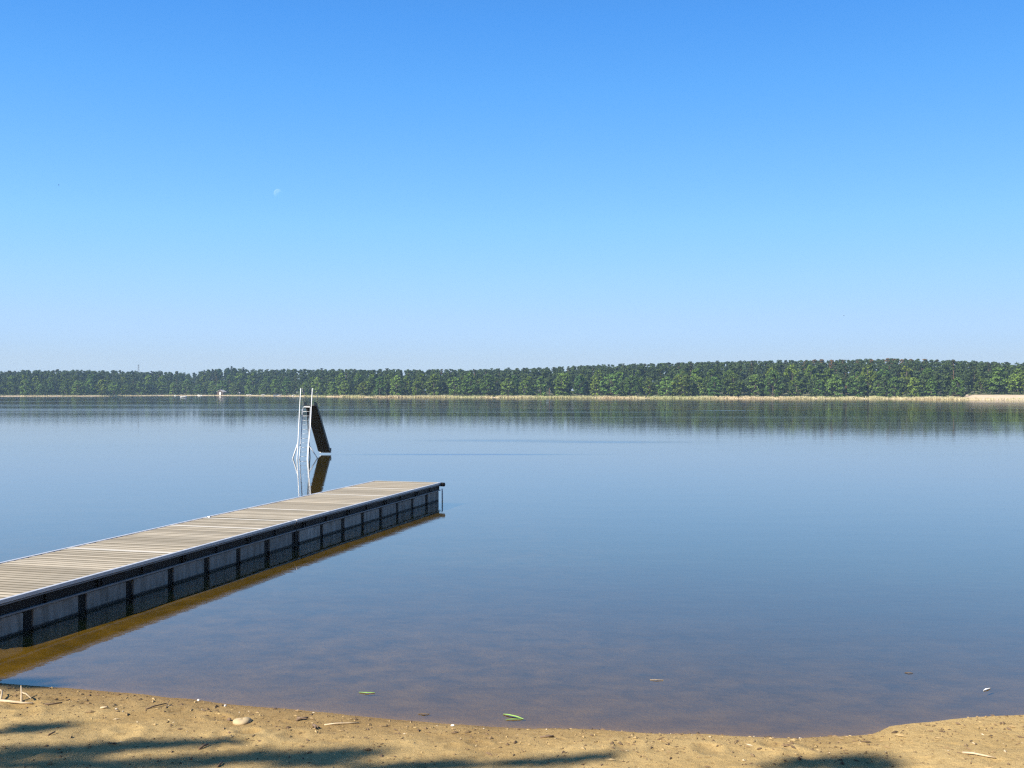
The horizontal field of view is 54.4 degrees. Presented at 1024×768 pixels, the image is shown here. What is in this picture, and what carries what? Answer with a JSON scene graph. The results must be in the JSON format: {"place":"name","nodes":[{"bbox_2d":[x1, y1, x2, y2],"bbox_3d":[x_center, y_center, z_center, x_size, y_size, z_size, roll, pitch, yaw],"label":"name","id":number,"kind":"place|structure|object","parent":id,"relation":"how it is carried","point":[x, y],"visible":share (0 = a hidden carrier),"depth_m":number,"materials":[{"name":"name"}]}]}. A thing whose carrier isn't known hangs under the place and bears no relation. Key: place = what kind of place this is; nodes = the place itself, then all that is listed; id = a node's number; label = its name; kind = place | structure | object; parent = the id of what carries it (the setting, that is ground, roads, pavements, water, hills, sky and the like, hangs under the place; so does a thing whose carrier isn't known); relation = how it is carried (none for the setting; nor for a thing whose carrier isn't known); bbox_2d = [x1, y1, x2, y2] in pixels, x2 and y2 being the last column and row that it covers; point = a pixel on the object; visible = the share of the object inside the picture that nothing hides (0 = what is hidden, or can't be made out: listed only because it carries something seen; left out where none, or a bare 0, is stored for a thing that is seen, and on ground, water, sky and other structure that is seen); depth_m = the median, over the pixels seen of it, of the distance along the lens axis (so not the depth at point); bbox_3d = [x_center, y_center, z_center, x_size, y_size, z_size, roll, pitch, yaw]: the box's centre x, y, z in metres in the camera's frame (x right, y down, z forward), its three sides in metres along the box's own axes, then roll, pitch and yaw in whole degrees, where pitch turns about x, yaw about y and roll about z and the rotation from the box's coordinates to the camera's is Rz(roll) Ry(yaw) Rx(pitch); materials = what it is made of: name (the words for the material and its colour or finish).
{"place":"outdoors","nodes":[
{"label":"outdoors","id":0,"kind":"place"},
{"bbox_2d":[0,575,1023,767],"bbox_3d":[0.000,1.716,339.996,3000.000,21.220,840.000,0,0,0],"label":"ground","id":1,"kind":"structure","parent":0,"point":[740,662],"depth_m":12.18,"materials":[{"name":"sand"}]},
{"bbox_2d":[0,686,32,703],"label":"driftwood branch","id":2,"kind":"object","parent":1,"relation":"on","point":[12,701],"visible":1,"depth_m":10.82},
{"bbox_2d":[233,717,251,724],"bbox_3d":[-2.779,3.480,10.231,0.187,0.101,0.171,0,0,0],"label":"stone","id":3,"kind":"object","parent":1,"relation":"on","point":[242,721],"visible":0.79,"depth_m":10.19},
{"bbox_2d":[292,388,330,458],"bbox_3d":[-10.557,2.266,51.853,1.602,4.108,4.338,0,0,0],"label":"water slide","id":4,"kind":"object","parent":1,"relation":"on","point":[315,424],"visible":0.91,"depth_m":51.62,"materials":[{"name":"metal"}]},
{"bbox_2d":[0,683,1023,767],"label":"sand litter","id":5,"kind":"object","parent":1,"relation":"on","point":[619,742],"visible":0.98,"depth_m":9.67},
{"bbox_2d":[962,751,995,757],"bbox_3d":[4.162,3.314,8.883,0.285,0.048,0.048,0,-1,44],"label":"reed stalk","id":6,"kind":"object","parent":1,"relation":"on","point":[974,753],"visible":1,"depth_m":8.88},
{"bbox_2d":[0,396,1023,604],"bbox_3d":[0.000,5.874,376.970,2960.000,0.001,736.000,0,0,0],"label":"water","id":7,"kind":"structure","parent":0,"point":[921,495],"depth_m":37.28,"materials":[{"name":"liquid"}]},
{"bbox_2d":[0,481,444,643],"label":"floating pier","id":8,"kind":"structure","parent":7,"relation":"on","point":[41,592],"depth_m":18.40,"materials":[{"name":"grey wood"}]},
{"bbox_2d":[0,389,1023,399],"bbox_3d":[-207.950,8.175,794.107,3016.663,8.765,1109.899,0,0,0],"label":"shore","id":9,"kind":"structure","parent":0,"point":[997,396],"depth_m":458.24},
{"bbox_2d":[19,380,30,394],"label":"broadleaf tree","id":10,"kind":"object","parent":9,"relation":"on","point":[24,388],"visible":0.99,"depth_m":583.92,"materials":[{"name":"green plant"}]},
{"bbox_2d":[31,376,41,392],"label":"broadleaf tree","id":11,"kind":"object","parent":9,"relation":"on","point":[37,381],"visible":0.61,"depth_m":607.41,"materials":[{"name":"green plant"}]},
{"bbox_2d":[46,382,55,394],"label":"broadleaf tree","id":12,"kind":"object","parent":9,"relation":"on","point":[51,384],"visible":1,"depth_m":591.79,"materials":[{"name":"green plant"}]},
{"bbox_2d":[59,381,69,394],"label":"broadleaf tree","id":13,"kind":"object","parent":9,"relation":"on","point":[64,384],"visible":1,"depth_m":592.47,"materials":[{"name":"green plant"}]},
{"bbox_2d":[68,375,83,394],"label":"broadleaf tree","id":14,"kind":"object","parent":9,"relation":"on","point":[72,381],"visible":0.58,"depth_m":610.66,"materials":[{"name":"green plant"}]},
{"bbox_2d":[71,380,83,395],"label":"broadleaf tree","id":15,"kind":"object","parent":9,"relation":"on","point":[76,390],"visible":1,"depth_m":590.66,"materials":[{"name":"green plant"}]},
{"bbox_2d":[84,379,95,393],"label":"broadleaf tree","id":16,"kind":"object","parent":9,"relation":"on","point":[87,388],"visible":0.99,"depth_m":595.46,"materials":[{"name":"green plant"}]},
{"bbox_2d":[85,374,98,392],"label":"broadleaf tree","id":17,"kind":"object","parent":9,"relation":"on","point":[92,377],"visible":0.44,"depth_m":621.40,"materials":[{"name":"green plant"}]},
{"bbox_2d":[95,380,107,394],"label":"broadleaf tree","id":18,"kind":"object","parent":9,"relation":"on","point":[104,389],"visible":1,"depth_m":597.87,"materials":[{"name":"green plant"}]},
{"bbox_2d":[108,382,119,394],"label":"broadleaf tree","id":19,"kind":"object","parent":9,"relation":"on","point":[115,391],"visible":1,"depth_m":612.68,"materials":[{"name":"green plant"}]},
{"bbox_2d":[121,383,130,394],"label":"broadleaf tree","id":20,"kind":"object","parent":9,"relation":"on","point":[125,390],"visible":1,"depth_m":620.69,"materials":[{"name":"green plant"}]},
{"bbox_2d":[134,382,143,394],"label":"broadleaf tree","id":21,"kind":"object","parent":9,"relation":"on","point":[141,392],"visible":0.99,"depth_m":632.25,"materials":[{"name":"green plant"}]},
{"bbox_2d":[155,376,165,394],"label":"broadleaf tree","id":22,"kind":"object","parent":9,"relation":"on","point":[161,378],"visible":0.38,"depth_m":670.71,"materials":[{"name":"green plant"}]},
{"bbox_2d":[157,381,167,394],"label":"broadleaf tree","id":23,"kind":"object","parent":9,"relation":"on","point":[161,384],"visible":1,"depth_m":652.01,"materials":[{"name":"green plant"}]},
{"bbox_2d":[169,382,177,393],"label":"broadleaf tree","id":24,"kind":"object","parent":9,"relation":"on","point":[173,384],"visible":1,"depth_m":653.63,"materials":[{"name":"green plant"}]},
{"bbox_2d":[180,379,192,393],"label":"broadleaf tree","id":25,"kind":"object","parent":9,"relation":"on","point":[186,382],"visible":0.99,"depth_m":662.42,"materials":[{"name":"green plant"}]},
{"bbox_2d":[199,375,208,394],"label":"broadleaf tree","id":26,"kind":"object","parent":9,"relation":"on","point":[204,378],"visible":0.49,"depth_m":679.34,"materials":[{"name":"green plant"}]},
{"bbox_2d":[207,381,215,393],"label":"broadleaf tree","id":27,"kind":"object","parent":9,"relation":"on","point":[213,385],"visible":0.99,"depth_m":657.22,"materials":[{"name":"green plant"}]},
{"bbox_2d":[215,381,227,393],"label":"broadleaf tree","id":28,"kind":"object","parent":9,"relation":"on","point":[220,386],"visible":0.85,"depth_m":656.80,"materials":[{"name":"green plant"}]},
{"bbox_2d":[228,381,239,393],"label":"broadleaf tree","id":29,"kind":"object","parent":9,"relation":"on","point":[237,389],"visible":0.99,"depth_m":652.17,"materials":[{"name":"green plant"}]},
{"bbox_2d":[230,373,247,391],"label":"broadleaf tree","id":30,"kind":"object","parent":9,"relation":"on","point":[239,376],"visible":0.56,"depth_m":674.31,"materials":[{"name":"green plant"}]},
{"bbox_2d":[244,380,252,393],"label":"broadleaf tree","id":31,"kind":"object","parent":9,"relation":"on","point":[250,386],"visible":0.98,"depth_m":639.48,"materials":[{"name":"green plant"}]},
{"bbox_2d":[246,373,257,394],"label":"broadleaf tree","id":32,"kind":"object","parent":9,"relation":"on","point":[252,379],"visible":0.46,"depth_m":661.75,"materials":[{"name":"green plant"}]},
{"bbox_2d":[269,379,280,394],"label":"broadleaf tree","id":33,"kind":"object","parent":9,"relation":"on","point":[273,387],"visible":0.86,"depth_m":605.92,"materials":[{"name":"green plant"}]},
{"bbox_2d":[280,378,291,393],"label":"broadleaf tree","id":34,"kind":"object","parent":9,"relation":"on","point":[286,380],"visible":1,"depth_m":590.71,"materials":[{"name":"green plant"}]},
{"bbox_2d":[301,374,318,394],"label":"broadleaf tree","id":35,"kind":"object","parent":9,"relation":"on","point":[310,380],"visible":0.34,"depth_m":582.33,"materials":[{"name":"green plant"}]},
{"bbox_2d":[310,377,324,394],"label":"broadleaf tree","id":36,"kind":"object","parent":9,"relation":"on","point":[317,389],"visible":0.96,"depth_m":553.30,"materials":[{"name":"green plant"}]},
{"bbox_2d":[327,381,335,395],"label":"broadleaf tree","id":37,"kind":"object","parent":9,"relation":"on","point":[331,388],"visible":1,"depth_m":534.61,"materials":[{"name":"green plant"}]},
{"bbox_2d":[334,373,345,393],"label":"broadleaf tree","id":38,"kind":"object","parent":9,"relation":"on","point":[341,375],"visible":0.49,"depth_m":549.26,"materials":[{"name":"green plant"}]},
{"bbox_2d":[338,380,351,394],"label":"broadleaf tree","id":39,"kind":"object","parent":9,"relation":"on","point":[345,388],"visible":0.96,"depth_m":521.95,"materials":[{"name":"green plant"}]},
{"bbox_2d":[352,374,364,394],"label":"broadleaf tree","id":40,"kind":"object","parent":9,"relation":"on","point":[360,377],"visible":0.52,"depth_m":525.10,"materials":[{"name":"green plant"}]},
{"bbox_2d":[356,381,370,394],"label":"broadleaf tree","id":41,"kind":"object","parent":9,"relation":"on","point":[362,385],"visible":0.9,"depth_m":503.29,"materials":[{"name":"green plant"}]},
{"bbox_2d":[365,374,376,393],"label":"broadleaf tree","id":42,"kind":"object","parent":9,"relation":"on","point":[369,380],"visible":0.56,"depth_m":513.43,"materials":[{"name":"green plant"}]},
{"bbox_2d":[373,376,385,395],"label":"broadleaf tree","id":43,"kind":"object","parent":9,"relation":"on","point":[380,386],"visible":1,"depth_m":486.64,"materials":[{"name":"green plant"}]},
{"bbox_2d":[381,374,395,395],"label":"broadleaf tree","id":44,"kind":"object","parent":9,"relation":"on","point":[389,377],"visible":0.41,"depth_m":503.46,"materials":[{"name":"green plant"}]},
{"bbox_2d":[390,375,404,394],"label":"broadleaf tree","id":45,"kind":"object","parent":9,"relation":"on","point":[395,380],"visible":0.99,"depth_m":484.12,"materials":[{"name":"green plant"}]},
{"bbox_2d":[403,375,411,394],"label":"broadleaf tree","id":46,"kind":"object","parent":9,"relation":"on","point":[405,378],"visible":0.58,"depth_m":505.13,"materials":[{"name":"green plant"}]},
{"bbox_2d":[411,381,421,395],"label":"broadleaf tree","id":47,"kind":"object","parent":9,"relation":"on","point":[416,387],"visible":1,"depth_m":481.24,"materials":[{"name":"green plant"}]},
{"bbox_2d":[418,373,428,394],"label":"broadleaf tree","id":48,"kind":"object","parent":9,"relation":"on","point":[422,377],"visible":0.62,"depth_m":504.69,"materials":[{"name":"green plant"}]},
{"bbox_2d":[425,374,441,394],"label":"broadleaf tree","id":49,"kind":"object","parent":9,"relation":"on","point":[433,377],"visible":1,"depth_m":479.79,"materials":[{"name":"green plant"}]},
{"bbox_2d":[447,376,462,394],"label":"broadleaf tree","id":50,"kind":"object","parent":9,"relation":"on","point":[454,389],"visible":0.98,"depth_m":481.01,"materials":[{"name":"green plant"}]},
{"bbox_2d":[461,372,479,395],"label":"broadleaf tree","id":51,"kind":"object","parent":9,"relation":"on","point":[466,386],"visible":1,"depth_m":475.87,"materials":[{"name":"green plant"}]},
{"bbox_2d":[479,374,494,395],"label":"broadleaf tree","id":52,"kind":"object","parent":9,"relation":"on","point":[484,387],"visible":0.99,"depth_m":474.84,"materials":[{"name":"green plant"}]},
{"bbox_2d":[500,378,516,395],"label":"broadleaf tree","id":53,"kind":"object","parent":9,"relation":"on","point":[505,385],"visible":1,"depth_m":471.90,"materials":[{"name":"green plant"}]},
{"bbox_2d":[0,358,1023,396],"bbox_3d":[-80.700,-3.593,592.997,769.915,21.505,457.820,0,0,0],"label":"forest","id":54,"kind":"object","parent":9,"relation":"on","point":[941,375],"visible":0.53,"depth_m":502.75,"materials":[{"name":"green plant"}]},
{"bbox_2d":[0,391,1023,397],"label":"undergrowth","id":55,"kind":"object","parent":9,"relation":"on","point":[1012,393],"visible":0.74,"depth_m":471.72,"materials":[{"name":"green plant"}]},
{"bbox_2d":[1,395,1023,399],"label":"reeds","id":56,"kind":"object","parent":9,"relation":"on","point":[707,397],"visible":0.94,"depth_m":423.49,"materials":[{"name":"plant"}]},
{"bbox_2d":[509,375,519,394],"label":"broadleaf tree","id":57,"kind":"object","parent":9,"relation":"on","point":[514,378],"visible":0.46,"depth_m":491.12,"materials":[{"name":"green plant"}]},
{"bbox_2d":[518,379,534,395],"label":"broadleaf tree","id":58,"kind":"object","parent":9,"relation":"on","point":[529,387],"visible":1,"depth_m":463.75,"materials":[{"name":"green plant"}]},
{"bbox_2d":[533,376,546,395],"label":"broadleaf tree","id":59,"kind":"object","parent":9,"relation":"on","point":[543,392],"visible":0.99,"depth_m":464.54,"materials":[{"name":"green plant"}]},
{"bbox_2d":[553,373,570,395],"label":"broadleaf tree","id":60,"kind":"object","parent":9,"relation":"on","point":[561,383],"visible":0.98,"depth_m":456.93,"materials":[{"name":"green plant"}]},
{"bbox_2d":[573,375,587,394],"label":"broadleaf tree","id":61,"kind":"object","parent":9,"relation":"on","point":[581,379],"visible":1,"depth_m":455.16,"materials":[{"name":"green plant"}]},
{"bbox_2d":[590,377,601,395],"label":"broadleaf tree","id":62,"kind":"object","parent":9,"relation":"on","point":[595,381],"visible":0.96,"depth_m":445.94,"materials":[{"name":"green plant"}]},
{"bbox_2d":[589,369,605,393],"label":"broadleaf tree","id":63,"kind":"object","parent":9,"relation":"on","point":[598,371],"visible":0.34,"depth_m":477.22,"materials":[{"name":"green plant"}]},
{"bbox_2d":[599,373,620,395],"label":"broadleaf tree","id":64,"kind":"object","parent":9,"relation":"on","point":[612,376],"visible":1,"depth_m":441.80,"materials":[{"name":"green plant"}]},
{"bbox_2d":[615,371,624,394],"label":"broadleaf tree","id":65,"kind":"object","parent":9,"relation":"on","point":[620,375],"visible":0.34,"depth_m":470.52,"materials":[{"name":"green plant"}]},
{"bbox_2d":[622,375,639,395],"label":"broadleaf tree","id":66,"kind":"object","parent":9,"relation":"on","point":[632,387],"visible":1,"depth_m":441.21,"materials":[{"name":"green plant"}]},
{"bbox_2d":[630,372,643,395],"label":"broadleaf tree","id":67,"kind":"object","parent":9,"relation":"on","point":[639,380],"visible":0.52,"depth_m":463.36,"materials":[{"name":"green plant"}]},
{"bbox_2d":[643,377,656,396],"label":"broadleaf tree","id":68,"kind":"object","parent":9,"relation":"on","point":[650,388],"visible":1,"depth_m":433.97,"materials":[{"name":"green plant"}]},
{"bbox_2d":[656,376,676,395],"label":"broadleaf tree","id":69,"kind":"object","parent":9,"relation":"on","point":[666,384],"visible":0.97,"depth_m":432.83,"materials":[{"name":"green plant"}]},
{"bbox_2d":[671,371,692,395],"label":"broadleaf tree","id":70,"kind":"object","parent":9,"relation":"on","point":[682,385],"visible":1,"depth_m":427.45,"materials":[{"name":"green plant"}]},
{"bbox_2d":[690,368,702,394],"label":"broadleaf tree","id":71,"kind":"object","parent":9,"relation":"on","point":[696,371],"visible":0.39,"depth_m":452.29,"materials":[{"name":"green plant"}]},
{"bbox_2d":[691,376,706,395],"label":"broadleaf tree","id":72,"kind":"object","parent":9,"relation":"on","point":[697,386],"visible":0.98,"depth_m":430.32,"materials":[{"name":"green plant"}]},
{"bbox_2d":[702,369,721,392],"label":"broadleaf tree","id":73,"kind":"object","parent":9,"relation":"on","point":[711,372],"visible":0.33,"depth_m":449.71,"materials":[{"name":"green plant"}]},
{"bbox_2d":[707,376,722,395],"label":"broadleaf tree","id":74,"kind":"object","parent":9,"relation":"on","point":[714,390],"visible":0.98,"depth_m":424.12,"materials":[{"name":"green plant"}]},
{"bbox_2d":[720,369,734,394],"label":"broadleaf tree","id":75,"kind":"object","parent":9,"relation":"on","point":[728,372],"visible":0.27,"depth_m":448.03,"materials":[{"name":"green plant"}]},
{"bbox_2d":[724,372,743,395],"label":"broadleaf tree","id":76,"kind":"object","parent":9,"relation":"on","point":[734,377],"visible":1,"depth_m":420.03,"materials":[{"name":"green plant"}]},
{"bbox_2d":[747,374,762,395],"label":"broadleaf tree","id":77,"kind":"object","parent":9,"relation":"on","point":[754,377],"visible":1,"depth_m":422.81,"materials":[{"name":"green plant"}]},
{"bbox_2d":[765,367,778,394],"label":"broadleaf tree","id":78,"kind":"object","parent":9,"relation":"on","point":[770,369],"visible":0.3,"depth_m":438.41,"materials":[{"name":"green plant"}]},
{"bbox_2d":[761,370,784,395],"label":"broadleaf tree","id":79,"kind":"object","parent":9,"relation":"on","point":[765,389],"visible":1,"depth_m":415.64,"materials":[{"name":"green plant"}]},
{"bbox_2d":[782,364,802,394],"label":"broadleaf tree","id":80,"kind":"object","parent":9,"relation":"on","point":[794,371],"visible":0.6,"depth_m":432.30,"materials":[{"name":"green plant"}]},
{"bbox_2d":[787,377,805,395],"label":"broadleaf tree","id":81,"kind":"object","parent":9,"relation":"on","point":[797,388],"visible":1,"depth_m":415.49,"materials":[{"name":"green plant"}]},
{"bbox_2d":[798,365,823,395],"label":"broadleaf tree","id":82,"kind":"object","parent":9,"relation":"on","point":[812,374],"visible":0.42,"depth_m":432.50,"materials":[{"name":"green plant"}]},
{"bbox_2d":[814,380,824,395],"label":"broadleaf tree","id":83,"kind":"object","parent":9,"relation":"on","point":[820,389],"visible":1,"depth_m":414.67,"materials":[{"name":"green plant"}]},
{"bbox_2d":[821,368,836,395],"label":"broadleaf tree","id":84,"kind":"object","parent":9,"relation":"on","point":[827,372],"visible":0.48,"depth_m":438.39,"materials":[{"name":"green plant"}]},
{"bbox_2d":[824,374,843,396],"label":"broadleaf tree","id":85,"kind":"object","parent":9,"relation":"on","point":[831,383],"visible":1,"depth_m":414.14,"materials":[{"name":"green plant"}]},
{"bbox_2d":[840,364,849,394],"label":"pine tree","id":86,"kind":"object","parent":9,"relation":"on","point":[846,369],"visible":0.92,"depth_m":434.73,"materials":[{"name":"green plant"}]},
{"bbox_2d":[845,371,866,396],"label":"broadleaf tree","id":87,"kind":"object","parent":9,"relation":"on","point":[856,385],"visible":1,"depth_m":411.02,"materials":[{"name":"green plant"}]},
{"bbox_2d":[857,365,878,393],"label":"broadleaf tree","id":88,"kind":"object","parent":9,"relation":"on","point":[872,376],"visible":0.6,"depth_m":429.64,"materials":[{"name":"green plant"}]},
{"bbox_2d":[871,380,884,396],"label":"broadleaf tree","id":89,"kind":"object","parent":9,"relation":"on","point":[878,389],"visible":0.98,"depth_m":412.61,"materials":[{"name":"green plant"}]},
{"bbox_2d":[872,366,893,395],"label":"broadleaf tree","id":90,"kind":"object","parent":9,"relation":"on","point":[886,373],"visible":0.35,"depth_m":430.95,"materials":[{"name":"green plant"}]},
{"bbox_2d":[887,376,901,396],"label":"broadleaf tree","id":91,"kind":"object","parent":9,"relation":"on","point":[894,379],"visible":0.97,"depth_m":407.77,"materials":[{"name":"green plant"}]},
{"bbox_2d":[897,365,914,394],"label":"broadleaf tree","id":92,"kind":"object","parent":9,"relation":"on","point":[906,368],"visible":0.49,"depth_m":420.96,"materials":[{"name":"green plant"}]},
{"bbox_2d":[907,377,922,396],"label":"broadleaf tree","id":93,"kind":"object","parent":9,"relation":"on","point":[912,381],"visible":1,"depth_m":394.72,"materials":[{"name":"green plant"}]},
{"bbox_2d":[919,367,936,394],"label":"broadleaf tree","id":94,"kind":"object","parent":9,"relation":"on","point":[929,370],"visible":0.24,"depth_m":411.55,"materials":[{"name":"green plant"}]},
{"bbox_2d":[924,377,938,395],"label":"broadleaf tree","id":95,"kind":"object","parent":9,"relation":"on","point":[931,382],"visible":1,"depth_m":387.71,"materials":[{"name":"green plant"}]},
{"bbox_2d":[949,377,965,396],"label":"broadleaf tree","id":96,"kind":"object","parent":9,"relation":"on","point":[962,391],"visible":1,"depth_m":378.86,"materials":[{"name":"green plant"}]},
{"bbox_2d":[973,376,989,393],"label":"broadleaf tree","id":97,"kind":"object","parent":9,"relation":"on","point":[980,386],"visible":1,"depth_m":385.38,"materials":[{"name":"green plant"}]},
{"bbox_2d":[987,367,1009,393],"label":"broadleaf tree","id":98,"kind":"object","parent":9,"relation":"on","point":[994,381],"visible":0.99,"depth_m":382.88,"materials":[{"name":"green plant"}]},
{"bbox_2d":[1005,368,1023,393],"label":"broadleaf tree","id":99,"kind":"object","parent":9,"relation":"on","point":[1017,376],"visible":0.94,"depth_m":376.03,"materials":[{"name":"green plant"}]},
{"bbox_2d":[1018,371,1023,392],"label":"broadleaf tree","id":100,"kind":"object","parent":9,"relation":"on","point":[1022,379],"visible":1,"depth_m":374.22,"materials":[{"name":"green plant"}]},
{"bbox_2d":[0,0,1023,390],"label":"sky","id":101,"kind":"structure","parent":0,"point":[187,186],"materials":[{"name":"blue"}]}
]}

